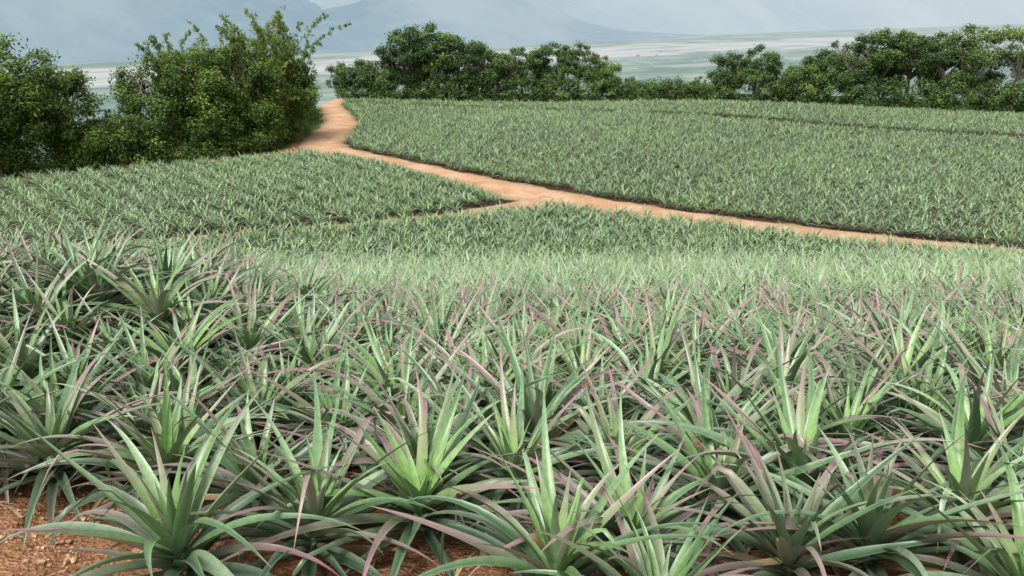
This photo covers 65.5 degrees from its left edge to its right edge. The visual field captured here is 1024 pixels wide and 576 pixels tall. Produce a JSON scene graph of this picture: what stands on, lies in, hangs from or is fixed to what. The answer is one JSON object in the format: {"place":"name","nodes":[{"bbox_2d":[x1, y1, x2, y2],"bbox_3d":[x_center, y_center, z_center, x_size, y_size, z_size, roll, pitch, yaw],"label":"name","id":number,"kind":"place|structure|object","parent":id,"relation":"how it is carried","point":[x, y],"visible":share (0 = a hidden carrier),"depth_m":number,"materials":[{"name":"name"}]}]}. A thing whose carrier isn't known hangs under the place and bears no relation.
{"place":"outdoors","nodes":[
{"label":"outdoors","id":0,"kind":"place"},
{"bbox_2d":[54,196,567,247],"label":"dirt path","id":1,"kind":"structure","parent":0,"point":[522,202],"depth_m":48.69,"materials":[{"name":"soil"}]},
{"bbox_2d":[0,0,977,66],"bbox_3d":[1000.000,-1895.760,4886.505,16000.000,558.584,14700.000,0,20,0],"label":"mountain","id":2,"kind":"structure","parent":0,"point":[84,31],"depth_m":2494.68,"materials":[{"name":"grey"}]},
{"bbox_2d":[0,24,1023,575],"bbox_3d":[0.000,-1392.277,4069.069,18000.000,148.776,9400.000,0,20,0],"label":"ground","id":3,"kind":"structure","parent":0,"point":[676,56],"depth_m":52.55,"materials":[{"name":"soil"}]},
{"bbox_2d":[0,86,33,177],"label":"broadleaf tree","id":4,"kind":"object","parent":3,"relation":"on","point":[12,144],"visible":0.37,"depth_m":55.60,"materials":[{"name":"green plant"}]},
{"bbox_2d":[0,367,73,488],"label":"pineapple plant","id":5,"kind":"object","parent":3,"relation":"on","point":[26,465],"visible":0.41,"depth_m":5.15,"materials":[{"name":"green plant"}]},
{"bbox_2d":[0,32,80,173],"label":"broadleaf tree","id":6,"kind":"object","parent":3,"relation":"on","point":[22,84],"visible":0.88,"depth_m":55.31,"materials":[{"name":"green plant"}]},
{"bbox_2d":[10,65,106,167],"bbox_3d":[-33.383,-12.089,58.538,6.070,8.354,7.264,7,21,18],"label":"broadleaf tree","id":7,"kind":"object","parent":3,"relation":"on","point":[75,85],"visible":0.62,"depth_m":57.40,"materials":[{"name":"green plant"}]},
{"bbox_2d":[0,303,133,503],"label":"pineapple plant","id":8,"kind":"object","parent":3,"relation":"on","point":[6,376],"visible":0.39,"depth_m":5.88,"materials":[{"name":"green plant"}]},
{"bbox_2d":[0,327,157,495],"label":"pineapple plant","id":9,"kind":"object","parent":3,"relation":"on","point":[25,380],"visible":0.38,"depth_m":5.90,"materials":[{"name":"green plant"}]},
{"bbox_2d":[64,115,126,165],"bbox_3d":[-31.358,-10.881,60.287,4.828,4.428,4.872,8,22,22],"label":"broadleaf tree","id":10,"kind":"object","parent":3,"relation":"on","point":[98,136],"visible":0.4,"depth_m":58.65,"materials":[{"name":"green plant"}]},
{"bbox_2d":[0,348,199,552],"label":"pineapple plant","id":11,"kind":"object","parent":3,"relation":"on","point":[60,423],"visible":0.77,"depth_m":5.17,"materials":[{"name":"green plant"}]},
{"bbox_2d":[83,102,159,161],"bbox_3d":[-29.492,-11.434,60.924,5.652,5.174,5.297,-6,21,-16],"label":"broadleaf tree","id":12,"kind":"object","parent":3,"relation":"on","point":[128,121],"visible":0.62,"depth_m":59.60,"materials":[{"name":"green plant"}]},
{"bbox_2d":[2,360,267,521],"bbox_3d":[-2.575,0.886,5.554,1.754,0.922,1.582,14,18,25],"label":"pineapple plant","id":13,"kind":"object","parent":3,"relation":"on","point":[155,387],"visible":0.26,"depth_m":5.56,"materials":[{"name":"green plant"}]},
{"bbox_2d":[0,115,276,177],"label":"shrub thicket","id":14,"kind":"object","parent":3,"relation":"on","point":[231,143],"visible":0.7,"depth_m":60.20,"materials":[{"name":"plant"}]},
{"bbox_2d":[104,50,195,158],"bbox_3d":[-28.098,-13.845,62.441,6.682,9.203,6.617,11,23,28],"label":"broadleaf tree","id":15,"kind":"object","parent":3,"relation":"on","point":[131,94],"visible":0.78,"depth_m":61.02,"materials":[{"name":"green plant"}]},
{"bbox_2d":[7,355,311,570],"bbox_3d":[-2.118,0.946,4.894,1.670,0.982,1.794,10,16,19],"label":"pineapple plant","id":16,"kind":"object","parent":3,"relation":"on","point":[169,443],"visible":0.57,"depth_m":4.90,"materials":[{"name":"green plant"}]},
{"bbox_2d":[0,74,322,175],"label":"shrub thicket","id":17,"kind":"object","parent":3,"relation":"on","point":[186,137],"visible":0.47,"depth_m":61.74,"materials":[{"name":"green plant"}]},
{"bbox_2d":[143,40,191,147],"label":"bamboo clump","id":18,"kind":"object","parent":3,"relation":"on","point":[154,77],"visible":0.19,"depth_m":62.33,"materials":[{"name":"green plant"}]},
{"bbox_2d":[47,347,288,499],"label":"pineapple plant","id":19,"kind":"object","parent":3,"relation":"on","point":[196,410],"visible":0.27,"depth_m":5.41,"materials":[{"name":"green plant"}]},
{"bbox_2d":[134,29,207,117],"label":"bamboo clump","id":20,"kind":"object","parent":3,"relation":"on","point":[154,41],"visible":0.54,"depth_m":62.14,"materials":[{"name":"green plant"}]},
{"bbox_2d":[0,384,363,575],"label":"pineapple plant","id":21,"kind":"object","parent":3,"relation":"on","point":[167,539],"visible":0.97,"depth_m":3.86,"materials":[{"name":"green plant"}]},
{"bbox_2d":[147,42,241,147],"bbox_3d":[-25.306,-14.686,64.276,6.740,9.717,8.066,-15,25,-36],"label":"broadleaf tree","id":22,"kind":"object","parent":3,"relation":"on","point":[214,85],"visible":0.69,"depth_m":62.56,"materials":[{"name":"green plant"}]},
{"bbox_2d":[84,332,313,470],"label":"pineapple plant","id":23,"kind":"object","parent":3,"relation":"on","point":[174,383],"visible":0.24,"depth_m":6.29,"materials":[{"name":"green plant"}]},
{"bbox_2d":[173,44,224,152],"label":"bamboo clump","id":24,"kind":"object","parent":3,"relation":"on","point":[200,62],"visible":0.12,"depth_m":63.26,"materials":[{"name":"green plant"}]},
{"bbox_2d":[186,20,243,139],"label":"bamboo clump","id":25,"kind":"object","parent":3,"relation":"on","point":[196,29],"visible":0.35,"depth_m":64.48,"materials":[{"name":"green plant"}]},
{"bbox_2d":[181,81,253,147],"bbox_3d":[-23.889,-13.500,64.983,5.780,6.625,5.832,18,27,41],"label":"broadleaf tree","id":26,"kind":"object","parent":3,"relation":"on","point":[218,126],"visible":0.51,"depth_m":63.33,"materials":[{"name":"green plant"}]},
{"bbox_2d":[221,36,256,150],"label":"bamboo clump","id":27,"kind":"object","parent":3,"relation":"on","point":[246,84],"visible":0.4,"depth_m":65.79,"materials":[{"name":"green plant"}]},
{"bbox_2d":[115,387,367,575],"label":"pineapple plant","id":28,"kind":"object","parent":3,"relation":"on","point":[230,462],"visible":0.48,"depth_m":4.78,"materials":[{"name":"green plant"}]},
{"bbox_2d":[199,42,287,131],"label":"broadleaf tree","id":29,"kind":"object","parent":3,"relation":"on","point":[258,70],"visible":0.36,"depth_m":65.80,"materials":[{"name":"green plant"}]},
{"bbox_2d":[215,12,293,90],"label":"bamboo clump","id":30,"kind":"object","parent":3,"relation":"on","point":[235,28],"visible":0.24,"depth_m":66.31,"materials":[{"name":"green plant"}]},
{"bbox_2d":[0,146,509,248],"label":"pineapple field","id":31,"kind":"structure","parent":3,"relation":"on","point":[288,159],"depth_m":50.10,"materials":[{"name":"green plant"}]},
{"bbox_2d":[225,5,285,142],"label":"bamboo clump","id":32,"kind":"object","parent":3,"relation":"on","point":[258,46],"visible":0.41,"depth_m":67.34,"materials":[{"name":"green plant"}]},
{"bbox_2d":[143,320,372,462],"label":"pineapple plant","id":33,"kind":"object","parent":3,"relation":"on","point":[264,393],"visible":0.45,"depth_m":6.08,"materials":[{"name":"green plant"}]},
{"bbox_2d":[224,28,299,145],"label":"bamboo clump","id":34,"kind":"object","parent":3,"relation":"on","point":[277,56],"visible":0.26,"depth_m":67.16,"materials":[{"name":"green plant"}]},
{"bbox_2d":[251,56,291,147],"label":"bamboo clump","id":35,"kind":"object","parent":3,"relation":"on","point":[269,80],"visible":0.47,"depth_m":67.31,"materials":[{"name":"green plant"}]},
{"bbox_2d":[251,53,318,139],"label":"broadleaf tree","id":36,"kind":"object","parent":3,"relation":"on","point":[307,94],"visible":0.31,"depth_m":70.78,"materials":[{"name":"green plant"}]},
{"bbox_2d":[269,21,318,141],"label":"bamboo clump","id":37,"kind":"object","parent":3,"relation":"on","point":[293,74],"visible":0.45,"depth_m":70.75,"materials":[{"name":"green plant"}]},
{"bbox_2d":[250,12,351,140],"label":"bamboo clump","id":38,"kind":"object","parent":3,"relation":"on","point":[284,30],"visible":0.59,"depth_m":70.31,"materials":[{"name":"green plant"}]},
{"bbox_2d":[139,369,470,575],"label":"pineapple plant","id":39,"kind":"object","parent":3,"relation":"on","point":[338,504],"visible":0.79,"depth_m":4.20,"materials":[{"name":"green plant"}]},
{"bbox_2d":[215,337,435,488],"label":"pineapple plant","id":40,"kind":"object","parent":3,"relation":"on","point":[326,402],"visible":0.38,"depth_m":5.90,"materials":[{"name":"green plant"}]},
{"bbox_2d":[325,60,355,96],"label":"broadleaf tree","id":41,"kind":"object","parent":3,"relation":"on","point":[330,69],"visible":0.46,"depth_m":103.94,"materials":[{"name":"green plant"}]},
{"bbox_2d":[362,54,405,94],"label":"broadleaf tree","id":42,"kind":"object","parent":3,"relation":"on","point":[390,72],"visible":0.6,"depth_m":101.80,"materials":[{"name":"green plant"}]},
{"bbox_2d":[221,337,555,575],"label":"pineapple plant","id":43,"kind":"object","parent":3,"relation":"on","point":[408,477],"visible":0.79,"depth_m":4.37,"materials":[{"name":"green plant"}]},
{"bbox_2d":[292,314,510,485],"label":"pineapple plant","id":44,"kind":"object","parent":3,"relation":"on","point":[401,408],"visible":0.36,"depth_m":5.85,"materials":[{"name":"green plant"}]},
{"bbox_2d":[385,40,430,90],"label":"broadleaf tree","id":45,"kind":"object","parent":3,"relation":"on","point":[420,77],"visible":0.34,"depth_m":101.67,"materials":[{"name":"green plant"}]},
{"bbox_2d":[373,24,448,96],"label":"broadleaf tree","id":46,"kind":"object","parent":3,"relation":"on","point":[404,37],"visible":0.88,"depth_m":99.80,"materials":[{"name":"green plant"}]},
{"bbox_2d":[250,352,574,554],"bbox_3d":[-0.561,0.953,4.855,1.922,0.963,1.790,4,13,-4],"label":"pineapple plant","id":47,"kind":"object","parent":3,"relation":"on","point":[362,460],"visible":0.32,"depth_m":4.87,"materials":[{"name":"green plant"}]},
{"bbox_2d":[395,20,465,96],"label":"broadleaf tree","id":48,"kind":"object","parent":3,"relation":"on","point":[437,47],"visible":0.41,"depth_m":100.44,"materials":[{"name":"green plant"}]},
{"bbox_2d":[420,57,455,94],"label":"broadleaf tree","id":49,"kind":"object","parent":3,"relation":"on","point":[428,82],"visible":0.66,"depth_m":101.10,"materials":[{"name":"green plant"}]},
{"bbox_2d":[333,343,574,522],"bbox_3d":[-0.315,0.873,5.559,1.813,0.947,1.580,8,24,27],"label":"pineapple plant","id":50,"kind":"object","parent":3,"relation":"on","point":[463,401],"visible":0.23,"depth_m":5.60,"materials":[{"name":"green plant"}]},
{"bbox_2d":[426,33,486,91],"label":"broadleaf tree","id":51,"kind":"object","parent":3,"relation":"on","point":[458,59],"visible":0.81,"depth_m":99.64,"materials":[{"name":"green plant"}]},
{"bbox_2d":[0,365,954,575],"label":"dry leaf litter","id":52,"kind":"object","parent":3,"relation":"on","point":[19,515],"visible":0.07,"depth_m":4.59,"materials":[{"name":"plant"}]},
{"bbox_2d":[459,40,511,99],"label":"broadleaf tree","id":53,"kind":"object","parent":3,"relation":"on","point":[476,47],"visible":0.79,"depth_m":100.37,"materials":[{"name":"green plant"}]},
{"bbox_2d":[0,442,971,575],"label":"gravel","id":54,"kind":"structure","parent":3,"relation":"on","point":[68,558],"depth_m":4.50,"materials":[{"name":"orange stone"}]},
{"bbox_2d":[373,340,631,552],"bbox_3d":[-0.057,1.013,4.902,1.821,0.829,1.717,3,23,13],"label":"pineapple plant","id":55,"kind":"object","parent":3,"relation":"on","point":[511,431],"visible":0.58,"depth_m":4.99,"materials":[{"name":"green plant"}]},
{"bbox_2d":[487,54,526,97],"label":"broadleaf tree","id":56,"kind":"object","parent":3,"relation":"on","point":[516,69],"visible":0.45,"depth_m":101.26,"materials":[{"name":"green plant"}]},
{"bbox_2d":[0,212,1023,455],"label":"pineapple foreground rows","id":57,"kind":"object","parent":3,"relation":"on","point":[70,286],"visible":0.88,"depth_m":8.29,"materials":[{"name":"green plant"}]},
{"bbox_2d":[0,196,1023,303],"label":"pineapple field","id":58,"kind":"structure","parent":3,"relation":"on","point":[846,267],"depth_m":37.88,"materials":[{"name":"green plant"}]},
{"bbox_2d":[503,47,553,97],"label":"broadleaf tree","id":59,"kind":"object","parent":3,"relation":"on","point":[535,70],"visible":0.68,"depth_m":102.02,"materials":[{"name":"green plant"}]},
{"bbox_2d":[406,298,669,526],"bbox_3d":[0.191,0.864,5.456,1.922,0.998,1.881,3,24,-1],"label":"pineapple plant","id":60,"kind":"object","parent":3,"relation":"on","point":[533,401],"visible":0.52,"depth_m":5.60,"materials":[{"name":"green plant"}]},
{"bbox_2d":[521,41,578,98],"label":"broadleaf tree","id":61,"kind":"object","parent":3,"relation":"on","point":[544,50],"visible":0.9,"depth_m":100.86,"materials":[{"name":"green plant"}]},
{"bbox_2d":[425,312,677,469],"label":"pineapple plant","id":62,"kind":"object","parent":3,"relation":"on","point":[550,395],"visible":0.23,"depth_m":6.21,"materials":[{"name":"green plant"}]},
{"bbox_2d":[371,388,746,575],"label":"pineapple plant","id":63,"kind":"object","parent":3,"relation":"on","point":[508,528],"visible":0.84,"depth_m":3.73,"materials":[{"name":"green plant"}]},
{"bbox_2d":[552,41,602,97],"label":"broadleaf tree","id":64,"kind":"object","parent":3,"relation":"on","point":[579,53],"visible":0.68,"depth_m":101.93,"materials":[{"name":"green plant"}]},
{"bbox_2d":[514,350,683,475],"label":"pineapple plant","id":65,"kind":"object","parent":3,"relation":"on","point":[582,402],"visible":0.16,"depth_m":6.07,"materials":[{"name":"green plant"}]},
{"bbox_2d":[581,56,621,98],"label":"broadleaf tree","id":66,"kind":"object","parent":3,"relation":"on","point":[607,73],"visible":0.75,"depth_m":100.48,"materials":[{"name":"green plant"}]},
{"bbox_2d":[502,353,744,499],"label":"pineapple plant","id":67,"kind":"object","parent":3,"relation":"on","point":[613,410],"visible":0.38,"depth_m":5.25,"materials":[{"name":"green plant"}]},
{"bbox_2d":[509,468,768,575],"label":"pineapple plant","id":68,"kind":"object","parent":3,"relation":"on","point":[637,561],"visible":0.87,"depth_m":3.53,"materials":[{"name":"green plant"}]},
{"bbox_2d":[464,382,815,575],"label":"pineapple plant","id":69,"kind":"object","parent":3,"relation":"on","point":[662,516],"visible":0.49,"depth_m":4.14,"materials":[{"name":"green plant"}]},
{"bbox_2d":[333,61,1023,111],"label":"shrub thicket","id":70,"kind":"object","parent":3,"relation":"on","point":[985,89],"visible":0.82,"depth_m":98.40,"materials":[{"name":"green plant"}]},
{"bbox_2d":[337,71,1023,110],"bbox_3d":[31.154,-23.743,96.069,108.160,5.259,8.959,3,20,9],"label":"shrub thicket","id":71,"kind":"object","parent":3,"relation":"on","point":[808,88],"visible":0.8,"depth_m":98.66,"materials":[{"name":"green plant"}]},
{"bbox_2d":[584,323,833,482],"bbox_3d":[1.377,0.888,5.774,1.921,0.888,1.822,-9,23,-25],"label":"pineapple plant","id":72,"kind":"object","parent":3,"relation":"on","point":[675,399],"visible":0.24,"depth_m":5.84,"materials":[{"name":"green plant"}]},
{"bbox_2d":[550,372,883,575],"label":"pineapple plant","id":73,"kind":"object","parent":3,"relation":"on","point":[699,466],"visible":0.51,"depth_m":4.62,"materials":[{"name":"green plant"}]},
{"bbox_2d":[575,364,863,553],"bbox_3d":[1.349,1.021,5.172,1.759,0.827,1.866,-7,21,-20],"label":"pineapple plant","id":74,"kind":"object","parent":3,"relation":"on","point":[748,407],"visible":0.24,"depth_m":5.22,"materials":[{"name":"green plant"}]},
{"bbox_2d":[704,50,748,91],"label":"broadleaf tree","id":75,"kind":"object","parent":3,"relation":"on","point":[727,61],"visible":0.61,"depth_m":98.83,"materials":[{"name":"green plant"}]},
{"bbox_2d":[732,42,783,97],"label":"broadleaf tree","id":76,"kind":"object","parent":3,"relation":"on","point":[771,60],"visible":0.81,"depth_m":97.89,"materials":[{"name":"green plant"}]},
{"bbox_2d":[628,337,984,575],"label":"pineapple plant","id":77,"kind":"object","parent":3,"relation":"on","point":[801,424],"visible":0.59,"depth_m":4.74,"materials":[{"name":"green plant"}]},
{"bbox_2d":[691,352,931,491],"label":"pineapple plant","id":78,"kind":"object","parent":3,"relation":"on","point":[769,417],"visible":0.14,"depth_m":5.50,"materials":[{"name":"green plant"}]},
{"bbox_2d":[652,396,972,575],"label":"pineapple plant","id":79,"kind":"object","parent":3,"relation":"on","point":[788,548],"visible":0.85,"depth_m":3.88,"materials":[{"name":"green plant"}]},
{"bbox_2d":[799,57,830,97],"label":"broadleaf tree","id":80,"kind":"object","parent":3,"relation":"on","point":[818,70],"visible":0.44,"depth_m":97.53,"materials":[{"name":"green plant"}]},
{"bbox_2d":[793,48,845,86],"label":"broadleaf tree","id":81,"kind":"object","parent":3,"relation":"on","point":[820,55],"visible":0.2,"depth_m":99.80,"materials":[{"name":"green plant"}]},
{"bbox_2d":[738,350,942,500],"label":"pineapple plant","id":82,"kind":"object","parent":3,"relation":"on","point":[856,409],"visible":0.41,"depth_m":5.77,"materials":[{"name":"green plant"}]},
{"bbox_2d":[817,31,889,101],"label":"broadleaf tree","id":83,"kind":"object","parent":3,"relation":"on","point":[852,69],"visible":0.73,"depth_m":95.62,"materials":[{"name":"green plant"}]},
{"bbox_2d":[752,341,959,450],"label":"pineapple plant","id":84,"kind":"object","parent":3,"relation":"on","point":[840,391],"visible":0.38,"depth_m":6.20,"materials":[{"name":"green plant"}]},
{"bbox_2d":[690,426,1023,575],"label":"pineapple plant","id":85,"kind":"object","parent":3,"relation":"on","point":[873,524],"visible":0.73,"depth_m":3.88,"materials":[{"name":"green plant"}]},
{"bbox_2d":[867,45,905,97],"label":"broadleaf tree","id":86,"kind":"object","parent":3,"relation":"on","point":[889,74],"visible":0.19,"depth_m":97.71,"materials":[{"name":"green plant"}]},
{"bbox_2d":[848,27,926,102],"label":"broadleaf tree","id":87,"kind":"object","parent":3,"relation":"on","point":[880,60],"visible":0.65,"depth_m":94.45,"materials":[{"name":"green plant"}]},
{"bbox_2d":[796,367,1023,575],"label":"pineapple plant","id":88,"kind":"object","parent":3,"relation":"on","point":[965,476],"visible":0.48,"depth_m":4.36,"materials":[{"name":"green plant"}]},
{"bbox_2d":[875,29,950,95],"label":"broadleaf tree","id":89,"kind":"object","parent":3,"relation":"on","point":[909,54],"visible":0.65,"depth_m":94.10,"materials":[{"name":"green plant"}]},
{"bbox_2d":[811,319,1023,465],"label":"pineapple plant","id":90,"kind":"object","parent":3,"relation":"on","point":[922,399],"visible":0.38,"depth_m":6.21,"materials":[{"name":"green plant"}]},
{"bbox_2d":[828,355,1023,499],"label":"pineapple plant","id":91,"kind":"object","parent":3,"relation":"on","point":[978,426],"visible":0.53,"depth_m":5.34,"materials":[{"name":"green plant"}]},
{"bbox_2d":[851,430,1023,575],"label":"pineapple plant","id":92,"kind":"object","parent":3,"relation":"on","point":[1006,562],"visible":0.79,"depth_m":3.71,"materials":[{"name":"green plant"}]},
{"bbox_2d":[853,300,1023,465],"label":"pineapple plant","id":93,"kind":"object","parent":3,"relation":"on","point":[1010,374],"visible":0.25,"depth_m":6.20,"materials":[{"name":"green plant"}]},
{"bbox_2d":[911,46,980,97],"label":"broadleaf tree","id":94,"kind":"object","parent":3,"relation":"on","point":[935,73],"visible":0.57,"depth_m":94.35,"materials":[{"name":"green plant"}]},
{"bbox_2d":[915,31,979,71],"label":"broadleaf tree","id":95,"kind":"object","parent":3,"relation":"on","point":[936,37],"visible":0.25,"depth_m":97.14,"materials":[{"name":"green plant"}]},
{"bbox_2d":[878,378,1023,541],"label":"pineapple plant","id":96,"kind":"object","parent":3,"relation":"on","point":[996,425],"visible":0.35,"depth_m":4.81,"materials":[{"name":"green plant"}]},
{"bbox_2d":[885,363,1023,474],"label":"pineapple plant","id":97,"kind":"object","parent":3,"relation":"on","point":[1020,422],"visible":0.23,"depth_m":5.46,"materials":[{"name":"green plant"}]},
{"bbox_2d":[948,50,1007,96],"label":"broadleaf tree","id":98,"kind":"object","parent":3,"relation":"on","point":[991,75],"visible":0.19,"depth_m":95.98,"materials":[{"name":"green plant"}]},
{"bbox_2d":[936,316,1023,424],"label":"pineapple plant","id":99,"kind":"object","parent":3,"relation":"on","point":[1019,382],"visible":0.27,"depth_m":6.12,"materials":[{"name":"green plant"}]},
{"bbox_2d":[938,23,1023,105],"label":"broadleaf tree","id":100,"kind":"object","parent":3,"relation":"on","point":[984,61],"visible":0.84,"depth_m":92.55,"materials":[{"name":"green plant"}]},
{"bbox_2d":[941,438,1023,571],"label":"pineapple plant","id":101,"kind":"object","parent":3,"relation":"on","point":[1004,514],"visible":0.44,"depth_m":4.17,"materials":[{"name":"green plant"}]},
{"bbox_2d":[971,27,1023,107],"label":"broadleaf tree","id":102,"kind":"object","parent":3,"relation":"on","point":[1019,73],"visible":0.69,"depth_m":92.63,"materials":[{"name":"green plant"}]},
{"bbox_2d":[295,98,1023,252],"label":"dirt path","id":103,"kind":"structure","parent":0,"point":[332,132],"depth_m":53.83,"materials":[{"name":"soil"}]},
{"bbox_2d":[310,0,1023,34],"bbox_3d":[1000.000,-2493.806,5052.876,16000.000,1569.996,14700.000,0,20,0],"label":"sky","id":104,"kind":"structure","parent":0,"point":[705,17],"depth_m":4057.83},
{"bbox_2d":[342,96,1023,246],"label":"pineapple field","id":105,"kind":"structure","parent":0,"point":[491,115],"depth_m":65.21,"materials":[{"name":"green plant"}]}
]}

